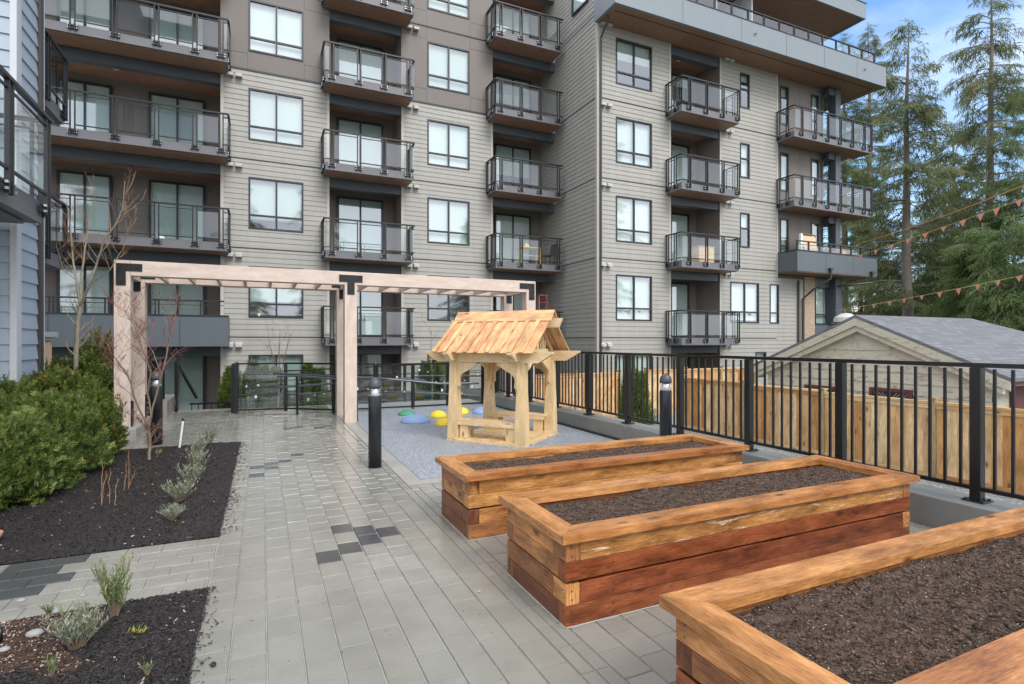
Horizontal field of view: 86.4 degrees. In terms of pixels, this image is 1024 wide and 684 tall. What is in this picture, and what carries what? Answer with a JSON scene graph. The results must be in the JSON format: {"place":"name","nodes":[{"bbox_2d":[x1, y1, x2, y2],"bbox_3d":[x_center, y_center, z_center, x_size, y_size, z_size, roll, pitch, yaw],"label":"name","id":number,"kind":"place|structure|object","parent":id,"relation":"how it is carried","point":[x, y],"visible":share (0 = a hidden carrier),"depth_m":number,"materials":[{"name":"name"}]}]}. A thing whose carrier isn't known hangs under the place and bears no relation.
{"place":"outdoors","nodes":[
{"label":"outdoors","id":0,"kind":"place"},
{"bbox_2d":[0,537,218,621],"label":"side path","id":1,"kind":"structure","parent":0,"point":[51,581],"depth_m":3.48,"materials":[{"name":"grey concrete"}]},
{"bbox_2d":[0,399,646,683],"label":"courtyard slab","id":2,"kind":"structure","parent":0,"point":[409,403],"depth_m":3.85,"materials":[{"name":"grey concrete"}]},
{"bbox_2d":[0,371,44,422],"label":"yew shrub","id":3,"kind":"object","parent":2,"relation":"on","point":[7,386],"visible":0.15,"depth_m":6.37,"materials":[{"name":"green plant"}]},
{"bbox_2d":[0,0,69,384],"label":"blue building","id":4,"kind":"structure","parent":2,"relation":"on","point":[31,111],"depth_m":7.10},
{"bbox_2d":[0,404,85,509],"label":"yew shrub","id":5,"kind":"object","parent":2,"relation":"on","point":[36,456],"visible":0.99,"depth_m":4.95,"materials":[{"name":"green plant"}]},
{"bbox_2d":[0,387,116,478],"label":"yew shrub","id":6,"kind":"object","parent":2,"relation":"on","point":[76,417],"visible":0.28,"depth_m":5.90,"materials":[{"name":"green plant"}]},
{"bbox_2d":[0,586,218,683],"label":"mulch","id":7,"kind":"object","parent":2,"relation":"on","point":[69,661],"visible":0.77,"depth_m":2.57,"materials":[{"name":"black plant"}]},
{"bbox_2d":[42,598,109,650],"bbox_3d":[-2.060,1.337,2.575,0.252,0.228,0.247,0,0,24],"label":"lavender plant","id":8,"kind":"object","parent":7,"relation":"on","point":[72,639],"visible":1,"depth_m":2.56,"materials":[{"name":"green plant"}]},
{"bbox_2d":[90,550,138,617],"bbox_3d":[-2.094,1.284,2.867,0.200,0.333,0.195,0,0,43],"label":"lavender plant","id":9,"kind":"object","parent":7,"relation":"on","point":[114,599],"visible":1,"depth_m":2.86,"materials":[{"name":"green plant"}]},
{"bbox_2d":[0,441,247,564],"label":"mulch","id":10,"kind":"object","parent":2,"relation":"on","point":[50,551],"visible":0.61,"depth_m":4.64,"materials":[{"name":"black plant"}]},
{"bbox_2d":[60,383,130,453],"bbox_3d":[-5.556,1.005,7.022,1.120,0.978,1.085,0,0,-25],"label":"yew shrub","id":11,"kind":"object","parent":10,"relation":"on","point":[112,417],"visible":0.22,"depth_m":6.98,"materials":[{"name":"green plant"}]},
{"bbox_2d":[87,279,198,459],"bbox_3d":[-4.659,0.354,6.984,1.088,2.269,1.213,0,0,-25],"label":"bare maple","id":12,"kind":"object","parent":10,"relation":"on","point":[147,427],"visible":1,"depth_m":6.86,"materials":[{"name":"brown plant"}]},
{"bbox_2d":[150,371,162,445],"bbox_3d":[-5.216,0.971,7.991,0.156,1.079,0.158,0,0,-25],"label":"bollard light","id":13,"kind":"object","parent":10,"relation":"on","point":[157,411],"visible":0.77,"depth_m":7.94,"materials":[{"name":"black metal"}]},
{"bbox_2d":[160,477,197,501],"bbox_3d":[-3.058,1.362,5.006,0.307,0.219,0.275,0,0,-25],"label":"lavender plant","id":14,"kind":"object","parent":10,"relation":"on","point":[178,494],"visible":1,"depth_m":5.00,"materials":[{"name":"green plant"}]},
{"bbox_2d":[163,394,178,415],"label":"stair wall","id":15,"kind":"structure","parent":2,"relation":"on","point":[168,400],"depth_m":11.43,"materials":[{"name":"concrete"}]},
{"bbox_2d":[172,408,230,411],"bbox_3d":[-6.862,1.594,11.909,1.450,0.212,0.130,0,0,-25],"label":"stair nosing","id":16,"kind":"object","parent":15,"relation":"attached to","point":[203,410],"visible":0.07,"depth_m":11.91,"materials":[{"name":"concrete"}]},
{"bbox_2d":[174,361,197,411],"bbox_3d":[-7.435,0.964,12.449,0.068,1.132,1.614,0,0,-17],"label":"stair railing","id":17,"kind":"object","parent":16,"relation":"on","point":[177,366],"visible":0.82,"depth_m":11.69,"materials":[{"name":"black"}]},
{"bbox_2d":[335,412,441,485],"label":"border stones","id":18,"kind":"object","parent":2,"relation":"on","point":[403,473],"visible":0.32,"depth_m":6.60,"materials":[{"name":"concrete"}]},
{"bbox_2d":[376,362,483,407],"bbox_3d":[-1.871,1.030,12.744,2.653,1.100,0.080,0,0,-26],"label":"glass railing","id":19,"kind":"object","parent":2,"relation":"on","point":[447,378],"visible":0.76,"depth_m":12.72,"materials":[{"name":"black"}]},
{"bbox_2d":[355,404,613,479],"bbox_3d":[-0.804,1.517,9.554,3.360,0.046,6.460,0,0,-25],"label":"play surface","id":20,"kind":"object","parent":2,"relation":"on","point":[416,449],"visible":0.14,"depth_m":8.26,"materials":[{"name":"rubber"}]},
{"bbox_2d":[426,310,579,446],"bbox_3d":[-0.121,0.502,8.610,2.100,1.984,1.820,0,0,25],"label":"playhouse","id":21,"kind":"object","parent":20,"relation":"on","point":[517,345],"visible":1,"depth_m":8.27,"materials":[{"name":"brown wood"}]},
{"bbox_2d":[495,393,1023,527],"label":"concrete curb","id":22,"kind":"structure","parent":2,"relation":"on","point":[933,506],"depth_m":4.68,"materials":[{"name":"grey concrete"}]},
{"bbox_2d":[495,351,1023,504],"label":"metal fence","id":23,"kind":"object","parent":22,"relation":"on","point":[975,486],"visible":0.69,"depth_m":5.49,"materials":[{"name":"black metal"}]},
{"bbox_2d":[121,405,932,683],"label":"paving","id":24,"kind":"structure","parent":0,"point":[645,653],"depth_m":3.26,"materials":[{"name":"grey concrete"}]},
{"bbox_2d":[25,362,104,397],"bbox_3d":[-6.219,0.896,7.507,1.085,1.246,1.431,0,0,-25],"label":"yew shrub","id":25,"kind":"object","parent":24,"relation":"on","point":[60,380],"visible":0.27,"depth_m":7.39,"materials":[{"name":"green plant"}]},
{"bbox_2d":[66,325,113,397],"bbox_3d":[-6.804,0.606,8.876,0.995,1.784,1.165,0,0,-25],"label":"yew shrub","id":26,"kind":"object","parent":24,"relation":"on","point":[91,359],"visible":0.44,"depth_m":8.72,"materials":[{"name":"green plant"}]},
{"bbox_2d":[52,169,144,372],"bbox_3d":[-6.494,-0.631,8.494,1.769,4.264,0.602,0,0,13],"label":"bare street tree","id":27,"kind":"object","parent":24,"relation":"on","point":[81,297],"visible":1,"depth_m":8.57,"materials":[{"name":"brown plant"}]},
{"bbox_2d":[234,362,376,413],"bbox_3d":[-4.395,1.000,11.623,2.909,1.120,0.472,0,0,-7],"label":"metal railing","id":28,"kind":"object","parent":24,"relation":"on","point":[285,408],"visible":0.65,"depth_m":11.55,"materials":[{"name":"black metal"}]},
{"bbox_2d":[114,260,535,427],"bbox_3d":[-3.152,0.100,10.778,7.512,2.800,1.418,0,0,-25],"label":"pergola","id":29,"kind":"object","parent":24,"relation":"on","point":[132,276],"visible":0.86,"depth_m":10.06,"materials":[{"name":"brown wood"}]},
{"bbox_2d":[368,378,381,467],"bbox_3d":[-1.645,0.971,6.537,0.156,1.079,0.158,0,0,-25],"label":"bollard light","id":30,"kind":"object","parent":24,"relation":"on","point":[374,429],"visible":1,"depth_m":6.48,"materials":[{"name":"black metal"}]},
{"bbox_2d":[273,372,478,408],"bbox_3d":[-2.887,1.015,11.442,4.375,0.738,0.555,0,0,-3],"label":"handrail","id":31,"kind":"object","parent":24,"relation":"on","point":[404,380],"visible":0.88,"depth_m":11.32,"materials":[{"name":"grey metal"}]},
{"bbox_2d":[435,433,748,539],"bbox_3d":[0.812,1.248,5.009,2.910,0.497,0.770,0,0,-25],"label":"raised planter","id":32,"kind":"object","parent":24,"relation":"on","point":[473,508],"visible":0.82,"depth_m":4.58,"materials":[{"name":"brown wood"}]},
{"bbox_2d":[464,441,708,469],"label":"potting soil","id":33,"kind":"structure","parent":32,"relation":"in","point":[564,456],"depth_m":4.98,"materials":[{"name":"brown soil"}]},
{"bbox_2d":[659,374,671,435],"bbox_3d":[1.978,0.959,7.010,0.156,1.103,0.158,0,0,-25],"label":"bollard light","id":34,"kind":"object","parent":24,"relation":"on","point":[665,410],"visible":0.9,"depth_m":6.95,"materials":[{"name":"black metal"}]},
{"bbox_2d":[498,455,919,626],"bbox_3d":[1.480,1.248,3.814,3.070,0.497,0.840,0,0,-25],"label":"raised planter","id":35,"kind":"object","parent":24,"relation":"on","point":[563,572],"visible":0.93,"depth_m":3.33,"materials":[{"name":"brown wood"}]},
{"bbox_2d":[543,466,870,524],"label":"potting soil","id":36,"kind":"structure","parent":35,"relation":"in","point":[601,505],"depth_m":3.72,"materials":[{"name":"brown soil"}]},
{"bbox_2d":[659,507,1023,683],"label":"raised planter","id":37,"kind":"object","parent":24,"relation":"on","point":[717,642],"visible":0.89,"depth_m":2.07,"materials":[{"name":"brown wood"}]},
{"bbox_2d":[732,533,1023,683],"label":"potting soil","id":38,"kind":"structure","parent":37,"relation":"in","point":[852,638],"depth_m":2.09,"materials":[{"name":"brown soil"}]},
{"bbox_2d":[614,413,1023,505],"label":"gravel","id":39,"kind":"structure","parent":0,"point":[987,495],"depth_m":8.34,"materials":[{"name":"grey gravel"}]},
{"bbox_2d":[631,368,656,424],"bbox_3d":[3.341,1.700,14.306,0.980,2.012,0.985,0,0,-25],"label":"upright yew","id":40,"kind":"object","parent":39,"relation":"on","point":[639,397],"visible":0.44,"depth_m":14.15,"materials":[{"name":"green plant"}]},
{"bbox_2d":[684,374,1023,494],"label":"cedar fence","id":41,"kind":"object","parent":39,"relation":"on","point":[1003,448],"visible":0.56,"depth_m":9.22,"materials":[{"name":"beige wood"}]},
{"bbox_2d":[820,0,1023,310],"label":"sky","id":42,"kind":"structure","parent":0,"point":[937,17],"materials":[{"name":"blue"}]},
{"label":"ground","id":43,"kind":"structure","parent":0,"visible":0},
{"bbox_2d":[242,362,497,408],"bbox_3d":[-3.448,1.165,14.480,6.670,1.230,0.070,0,0,-25],"label":"glass railing","id":44,"kind":"object","parent":43,"relation":"on","point":[301,379],"visible":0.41,"depth_m":13.73,"materials":[{"name":"black"}]},
{"bbox_2d":[288,388,515,406],"bbox_3d":[-3.929,2.345,17.450,8.600,0.990,5.600,0,0,-25],"label":"planting bed","id":45,"kind":"object","parent":43,"relation":"on","point":[362,397],"visible":0.07,"depth_m":18.50,"materials":[{"name":"grey plant"}]},
{"bbox_2d":[214,365,248,408],"bbox_3d":[-7.130,1.194,13.896,0.833,1.230,0.864,0,0,-25],"label":"upright yew","id":46,"kind":"object","parent":45,"relation":"on","point":[223,391],"visible":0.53,"depth_m":13.73,"materials":[{"name":"green plant"}]},
{"bbox_2d":[241,360,263,408],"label":"upright yew","id":47,"kind":"object","parent":45,"relation":"on","point":[251,380],"visible":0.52,"depth_m":15.05,"materials":[{"name":"green plant"}]},
{"bbox_2d":[260,366,291,407],"bbox_3d":[-6.662,1.327,15.302,0.850,1.358,0.877,0,0,29],"label":"upright yew","id":48,"kind":"object","parent":45,"relation":"on","point":[271,401],"visible":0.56,"depth_m":15.13,"materials":[{"name":"green plant"}]},
{"bbox_2d":[305,366,331,405],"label":"upright yew","id":49,"kind":"object","parent":45,"relation":"on","point":[324,398],"visible":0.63,"depth_m":15.05,"materials":[{"name":"green plant"}]},
{"bbox_2d":[415,359,438,400],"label":"upright yew","id":50,"kind":"object","parent":45,"relation":"on","point":[422,387],"visible":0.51,"depth_m":15.36,"materials":[{"name":"green plant"}]},
{"bbox_2d":[45,0,886,410],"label":"apartment building","id":51,"kind":"structure","parent":43,"relation":"on","point":[625,156],"depth_m":21.02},
{"bbox_2d":[56,263,111,312],"bbox_3d":[-14.083,-1.385,17.966,1.470,2.370,0.096,0,0,-25],"label":"sliding door","id":52,"kind":"structure","parent":51,"relation":"in","point":[65,283],"depth_m":17.98,"materials":[{"name":"grey"}]},
{"bbox_2d":[56,170,111,234],"bbox_3d":[-14.083,-4.385,17.966,1.470,2.370,0.096,0,0,-25],"label":"sliding door","id":53,"kind":"structure","parent":51,"relation":"in","point":[72,182],"depth_m":18.00,"materials":[{"name":"grey"}]},
{"bbox_2d":[56,77,111,132],"bbox_3d":[-14.083,-7.385,17.966,1.470,2.370,0.096,0,0,-25],"label":"sliding door","id":54,"kind":"structure","parent":51,"relation":"in","point":[94,112],"depth_m":18.04,"materials":[{"name":"grey"}]},
{"bbox_2d":[56,0,111,30],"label":"sliding door","id":55,"kind":"structure","parent":51,"relation":"in","point":[92,11],"depth_m":18.03,"materials":[{"name":"grey"}]},
{"bbox_2d":[149,356,204,410],"bbox_3d":[-11.701,1.615,19.058,1.690,2.370,0.096,0,0,-25],"label":"sliding door","id":56,"kind":"structure","parent":51,"relation":"in","point":[193,367],"depth_m":19.21,"materials":[{"name":"grey"}]},
{"bbox_2d":[149,284,204,314],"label":"sliding door","id":57,"kind":"structure","parent":51,"relation":"in","point":[190,292],"depth_m":19.08,"materials":[{"name":"grey"}]},
{"bbox_2d":[149,179,204,240],"bbox_3d":[-11.701,-4.385,19.058,1.690,2.370,0.096,0,0,-25],"label":"sliding door","id":58,"kind":"structure","parent":51,"relation":"in","point":[172,221],"depth_m":19.04,"materials":[{"name":"grey"}]},
{"bbox_2d":[149,92,204,144],"bbox_3d":[-11.701,-7.385,19.058,1.690,2.370,0.096,0,0,-25],"label":"sliding door","id":59,"kind":"structure","parent":51,"relation":"in","point":[172,123],"depth_m":19.04,"materials":[{"name":"grey"}]},
{"bbox_2d":[149,4,204,49],"bbox_3d":[-11.701,-10.385,19.058,1.690,2.370,0.096,0,0,-25],"label":"sliding door","id":60,"kind":"structure","parent":51,"relation":"in","point":[172,25],"depth_m":19.04,"materials":[{"name":"grey"}]},
{"bbox_2d":[249,354,302,393],"bbox_3d":[-8.220,1.305,18.999,1.830,1.850,0.648,0,0,-25],"label":"window","id":61,"kind":"structure","parent":51,"relation":"in","point":[289,357],"depth_m":19.00,"materials":[{"name":"grey"}]},
{"bbox_2d":[249,266,302,318],"bbox_3d":[-8.220,-1.695,18.999,1.830,1.850,0.648,0,0,-25],"label":"window","id":62,"kind":"structure","parent":51,"relation":"in","point":[283,303],"depth_m":18.98,"materials":[{"name":"grey"}]},
{"bbox_2d":[249,177,302,232],"bbox_3d":[-8.220,-4.695,18.999,1.830,1.850,0.648,0,0,-25],"label":"window","id":63,"kind":"structure","parent":51,"relation":"in","point":[274,205],"depth_m":18.88,"materials":[{"name":"grey"}]},
{"bbox_2d":[249,88,302,146],"bbox_3d":[-8.220,-7.695,18.999,1.830,1.850,0.648,0,0,-25],"label":"window","id":64,"kind":"structure","parent":51,"relation":"in","point":[274,117],"depth_m":18.80,"materials":[{"name":"grey"}]},
{"bbox_2d":[249,0,302,61],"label":"window","id":65,"kind":"structure","parent":51,"relation":"in","point":[273,31],"depth_m":18.80,"materials":[{"name":"grey"}]},
{"bbox_2d":[337,196,382,252],"bbox_3d":[-5.888,-4.385,21.172,1.740,2.370,0.096,0,0,-25],"label":"sliding door","id":66,"kind":"structure","parent":51,"relation":"in","point":[347,207],"depth_m":21.17,"materials":[{"name":"grey"}]},
{"bbox_2d":[337,117,382,168],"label":"sliding door","id":67,"kind":"structure","parent":51,"relation":"in","point":[346,146],"depth_m":21.17,"materials":[{"name":"grey"}]},
{"bbox_2d":[337,38,382,83],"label":"sliding door","id":68,"kind":"structure","parent":51,"relation":"in","point":[346,59],"depth_m":21.17,"materials":[{"name":"grey"}]},
{"bbox_2d":[357,354,382,392],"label":"sliding door","id":69,"kind":"structure","parent":51,"relation":"in","point":[361,358],"depth_m":21.31,"materials":[{"name":"grey"}]},
{"bbox_2d":[357,292,382,336],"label":"sliding door","id":70,"kind":"structure","parent":51,"relation":"in","point":[371,321],"depth_m":21.35,"materials":[{"name":"grey"}]},
{"bbox_2d":[427,275,469,320],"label":"window","id":71,"kind":"structure","parent":51,"relation":"in","point":[439,307],"depth_m":21.78,"materials":[{"name":"grey"}]},
{"bbox_2d":[427,197,469,245],"bbox_3d":[-2.597,-4.695,21.576,1.820,1.850,0.648,0,0,-25],"label":"window","id":72,"kind":"structure","parent":51,"relation":"in","point":[448,221],"depth_m":21.39,"materials":[{"name":"grey"}]},
{"bbox_2d":[427,119,469,169],"bbox_3d":[-2.597,-7.695,21.576,1.820,1.850,0.648,0,0,-25],"label":"window","id":73,"kind":"structure","parent":51,"relation":"in","point":[448,144],"depth_m":21.39,"materials":[{"name":"grey"}]},
{"bbox_2d":[427,41,469,94],"bbox_3d":[-2.597,-10.695,21.576,1.820,1.850,0.648,0,0,-25],"label":"window","id":74,"kind":"structure","parent":51,"relation":"in","point":[448,69],"depth_m":21.39,"materials":[{"name":"grey"}]},
{"bbox_2d":[427,0,469,19],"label":"window","id":75,"kind":"structure","parent":51,"relation":"in","point":[460,8],"depth_m":21.47,"materials":[{"name":"grey"}]},
{"bbox_2d":[494,213,530,262],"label":"sliding door","id":76,"kind":"structure","parent":51,"relation":"in","point":[503,223],"depth_m":23.86,"materials":[{"name":"grey"}]},
{"bbox_2d":[494,143,530,187],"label":"sliding door","id":77,"kind":"structure","parent":51,"relation":"in","point":[510,169],"depth_m":23.86,"materials":[{"name":"grey"}]},
{"bbox_2d":[494,74,530,112],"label":"sliding door","id":78,"kind":"structure","parent":51,"relation":"in","point":[510,92],"depth_m":23.86,"materials":[{"name":"grey"}]},
{"bbox_2d":[494,4,530,37],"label":"sliding door","id":79,"kind":"structure","parent":51,"relation":"in","point":[510,16],"depth_m":23.86,"materials":[{"name":"grey"}]},
{"bbox_2d":[616,274,651,320],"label":"window","id":80,"kind":"structure","parent":51,"relation":"in","point":[633,293],"depth_m":21.17,"materials":[{"name":"grey"}]},
{"bbox_2d":[616,195,651,244],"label":"window","id":81,"kind":"structure","parent":51,"relation":"in","point":[633,215],"depth_m":21.16,"materials":[{"name":"grey"}]},
{"bbox_2d":[616,116,651,167],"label":"window","id":82,"kind":"structure","parent":51,"relation":"in","point":[633,139],"depth_m":21.15,"materials":[{"name":"grey"}]},
{"bbox_2d":[616,37,651,91],"bbox_3d":[4.594,-10.695,21.331,1.810,1.850,0.648,0,0,-25],"label":"window","id":83,"kind":"structure","parent":51,"relation":"in","point":[633,63],"depth_m":21.38,"materials":[{"name":"grey"}]},
{"bbox_2d":[671,282,689,336],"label":"sliding door","id":84,"kind":"structure","parent":51,"relation":"in","point":[680,292],"depth_m":23.72,"materials":[{"name":"grey"}]},
{"bbox_2d":[671,212,689,261],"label":"sliding door","id":85,"kind":"structure","parent":51,"relation":"in","point":[679,222],"depth_m":23.72,"materials":[{"name":"grey"}]},
{"bbox_2d":[671,143,689,185],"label":"sliding door","id":86,"kind":"structure","parent":51,"relation":"in","point":[682,162],"depth_m":23.72,"materials":[{"name":"grey"}]},
{"bbox_2d":[671,73,689,109],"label":"sliding door","id":87,"kind":"structure","parent":51,"relation":"in","point":[682,85],"depth_m":23.74,"materials":[{"name":"grey"}]},
{"bbox_2d":[730,281,758,322],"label":"window","id":88,"kind":"structure","parent":51,"relation":"in","point":[744,296],"depth_m":23.60,"materials":[{"name":"grey"}]},
{"bbox_2d":[740,212,749,247],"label":"window","id":89,"kind":"structure","parent":51,"relation":"in","point":[744,217],"depth_m":23.65,"materials":[{"name":"grey"}]},
{"bbox_2d":[740,142,749,178],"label":"window","id":90,"kind":"structure","parent":51,"relation":"in","point":[744,148],"depth_m":23.63,"materials":[{"name":"grey"}]},
{"bbox_2d":[740,72,749,109],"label":"window","id":91,"kind":"structure","parent":51,"relation":"in","point":[744,81],"depth_m":23.67,"materials":[{"name":"grey"}]},
{"bbox_2d":[770,284,778,323],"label":"window","id":92,"kind":"structure","parent":51,"relation":"in","point":[774,288],"depth_m":24.36,"materials":[{"name":"grey"}]},
{"bbox_2d":[815,287,836,324],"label":"window","id":93,"kind":"structure","parent":51,"relation":"in","point":[821,293],"depth_m":25.77,"materials":[{"name":"grey"}]},
{"bbox_2d":[536,370,621,416],"bbox_3d":[1.891,1.883,16.152,3.220,2.035,0.140,0,0,-25],"label":"cedar fence","id":94,"kind":"object","parent":43,"relation":"on","point":[605,392],"visible":0.31,"depth_m":16.39,"materials":[{"name":"beige wood"}]},
{"bbox_2d":[643,366,755,413],"bbox_3d":[6.164,1.843,17.569,4.670,2.115,0.125,0,0,-25],"label":"cedar fence","id":95,"kind":"object","parent":43,"relation":"on","point":[722,373],"visible":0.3,"depth_m":17.31,"materials":[{"name":"beige wood"}]},
{"label":"yard","id":96,"kind":"structure","parent":0,"visible":0},
{"bbox_2d":[823,33,912,310],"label":"conifer tree","id":97,"kind":"object","parent":96,"relation":"on","point":[848,173],"visible":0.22,"depth_m":50.90,"materials":[{"name":"green plant"}]},
{"bbox_2d":[823,22,920,311],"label":"conifer tree","id":98,"kind":"object","parent":96,"relation":"on","point":[876,50],"visible":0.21,"depth_m":49.74,"materials":[{"name":"green plant"}]},
{"bbox_2d":[842,219,901,315],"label":"conifer tree","id":99,"kind":"object","parent":96,"relation":"on","point":[858,298],"visible":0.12,"depth_m":43.29,"materials":[{"name":"green plant"}]},
{"bbox_2d":[754,313,1023,408],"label":"garage","id":100,"kind":"structure","parent":96,"relation":"on","point":[896,338],"depth_m":13.31,"materials":[{"name":"beige paint"}]},
{"bbox_2d":[863,254,931,316],"bbox_3d":[26.138,-1.219,38.115,7.402,9.822,7.181,0,0,-35],"label":"conifer tree","id":101,"kind":"object","parent":96,"relation":"on","point":[880,270],"visible":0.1,"depth_m":37.69,"materials":[{"name":"green plant"}]},
{"bbox_2d":[891,237,955,316],"bbox_3d":[28.869,-1.648,36.240,8.856,10.603,7.501,0,0,-17],"label":"conifer tree","id":102,"kind":"object","parent":96,"relation":"on","point":[928,278],"visible":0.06,"depth_m":35.99,"materials":[{"name":"green plant"}]},
{"bbox_2d":[841,18,1020,316],"bbox_3d":[23.821,-8.430,32.988,7.906,22.488,9.296,0,0,-25],"label":"conifer tree","id":103,"kind":"object","parent":96,"relation":"on","point":[927,113],"visible":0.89,"depth_m":32.79,"materials":[{"name":"green plant"}]},
{"bbox_2d":[894,120,1004,306],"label":"conifer tree","id":104,"kind":"object","parent":96,"relation":"on","point":[939,159],"visible":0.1,"depth_m":40.13,"materials":[{"name":"green plant"}]},
{"bbox_2d":[898,0,1023,315],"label":"conifer tree","id":105,"kind":"object","parent":96,"relation":"on","point":[993,81],"visible":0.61,"depth_m":33.90,"materials":[{"name":"green plant"}]},
{"bbox_2d":[914,223,1023,330],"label":"conifer tree","id":106,"kind":"object","parent":96,"relation":"on","point":[959,274],"visible":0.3,"depth_m":26.99,"materials":[{"name":"green plant"}]},
{"bbox_2d":[932,88,1023,294],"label":"conifer tree","id":107,"kind":"object","parent":96,"relation":"on","point":[1013,184],"visible":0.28,"depth_m":30.46,"materials":[{"name":"green plant"}]},
{"bbox_2d":[952,213,1023,405],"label":"conifer tree","id":108,"kind":"object","parent":96,"relation":"on","point":[989,302],"visible":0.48,"depth_m":24.74,"materials":[{"name":"green plant"}]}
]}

